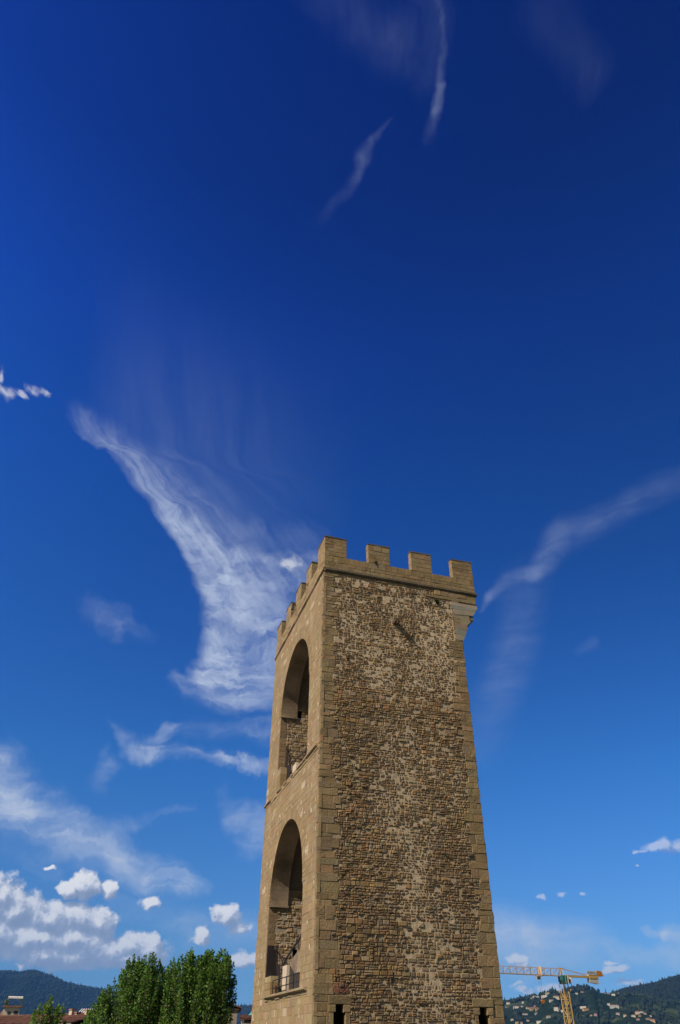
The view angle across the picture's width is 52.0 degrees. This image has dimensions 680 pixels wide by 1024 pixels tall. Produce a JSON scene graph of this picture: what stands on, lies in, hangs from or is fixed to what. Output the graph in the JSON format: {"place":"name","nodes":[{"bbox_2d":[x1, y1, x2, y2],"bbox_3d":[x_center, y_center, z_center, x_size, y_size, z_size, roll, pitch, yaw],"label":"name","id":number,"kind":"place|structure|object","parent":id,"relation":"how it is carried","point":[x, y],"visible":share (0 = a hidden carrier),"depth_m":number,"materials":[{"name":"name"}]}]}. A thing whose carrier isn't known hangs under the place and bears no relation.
{"place":"outdoors","nodes":[
{"label":"outdoors","id":0,"kind":"place"},
{"bbox_2d":[0,996,22,1014],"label":"roof terrace tower","id":1,"kind":"structure","parent":0,"point":[11,1010],"depth_m":178.11,"materials":[{"name":"paint"}]},
{"bbox_2d":[0,1009,94,1023],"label":"long house","id":2,"kind":"structure","parent":0,"point":[72,1016],"depth_m":79.98,"materials":[{"name":"tile"}]},
{"bbox_2d":[29,994,66,1023],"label":"tree","id":3,"kind":"object","parent":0,"point":[57,1011],"visible":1,"depth_m":46.04,"materials":[{"name":"green plant"}]},
{"bbox_2d":[0,972,251,1023],"bbox_3d":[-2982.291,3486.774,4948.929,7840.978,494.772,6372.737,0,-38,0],"label":"mountain","id":4,"kind":"structure","parent":0,"point":[4,981],"depth_m":5028.19,"materials":[{"name":"green plant"}]},
{"bbox_2d":[0,969,251,1023],"bbox_3d":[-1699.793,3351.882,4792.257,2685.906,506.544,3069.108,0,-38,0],"label":"mountain woodland","id":5,"kind":"object","parent":4,"relation":"on","point":[54,980],"visible":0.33,"depth_m":5108.67,"materials":[{"name":"green plant"}]},
{"bbox_2d":[81,951,171,1023],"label":"leafy tree","id":6,"kind":"object","parent":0,"point":[137,996],"visible":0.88,"depth_m":43.74,"materials":[{"name":"green plant"}]},
{"bbox_2d":[151,947,236,1023],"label":"leafy tree","id":7,"kind":"object","parent":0,"point":[199,989],"visible":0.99,"depth_m":43.76,"materials":[{"name":"green plant"}]},
{"bbox_2d":[224,1005,241,1023],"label":"gable house","id":8,"kind":"structure","parent":0,"point":[236,1011],"depth_m":67.70,"materials":[{"name":"paint"}]},
{"bbox_2d":[239,1014,251,1023],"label":"loggia house","id":9,"kind":"structure","parent":0,"point":[245,1019],"depth_m":143.43,"materials":[{"name":"paint"}]},
{"bbox_2d":[0,0,679,1005],"label":"sky","id":10,"kind":"structure","parent":0,"point":[278,277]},
{"bbox_2d":[251,535,504,1023],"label":"stone tower","id":11,"kind":"structure","parent":0,"point":[375,904],"depth_m":39.62,"materials":[{"name":"stone"}]},
{"bbox_2d":[289,966,299,989],"bbox_3d":[-2.383,25.283,37.895,0.019,1.310,3.080,11,-39,-13],"label":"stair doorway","id":12,"kind":"structure","parent":11,"relation":"in","point":[296,977],"depth_m":38.23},
{"bbox_2d":[333,1004,344,1023],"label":"window","id":13,"kind":"structure","parent":11,"relation":"in","point":[338,1016],"depth_m":33.09,"materials":[{"name":"black"}]},
{"bbox_2d":[478,1007,488,1023],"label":"window","id":14,"kind":"structure","parent":11,"relation":"in","point":[482,1018],"depth_m":34.53,"materials":[{"name":"black"}]},
{"bbox_2d":[499,965,602,1023],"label":"tower crane","id":15,"kind":"object","parent":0,"point":[593,977],"visible":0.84,"depth_m":199.50,"materials":[{"name":"metal"}]},
{"bbox_2d":[503,989,679,1023],"bbox_3d":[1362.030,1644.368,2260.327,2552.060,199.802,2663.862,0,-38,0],"label":"village hill","id":16,"kind":"structure","parent":0,"point":[590,1002],"depth_m":2190.91,"materials":[{"name":"green plant"}]},
{"bbox_2d":[503,983,679,1023],"bbox_3d":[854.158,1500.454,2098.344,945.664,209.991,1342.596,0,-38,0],"label":"hill woodland","id":17,"kind":"object","parent":16,"relation":"on","point":[621,1000],"visible":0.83,"depth_m":2204.27,"materials":[{"name":"green plant"}]},
{"bbox_2d":[609,1005,619,1008],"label":"hill house","id":18,"kind":"structure","parent":0,"point":[614,1006],"depth_m":2187.41,"materials":[{"name":"paint"}]},
{"bbox_3d":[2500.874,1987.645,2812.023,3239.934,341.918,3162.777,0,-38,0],"label":"dark hill","id":19,"kind":"structure","parent":0,"visible":0},
{"bbox_2d":[606,973,679,1000],"bbox_3d":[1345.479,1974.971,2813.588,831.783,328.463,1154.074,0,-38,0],"label":"ridge woodland","id":20,"kind":"object","parent":19,"relation":"on","point":[668,987],"visible":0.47,"depth_m":3077.16,"materials":[{"name":"green plant"}]}
]}

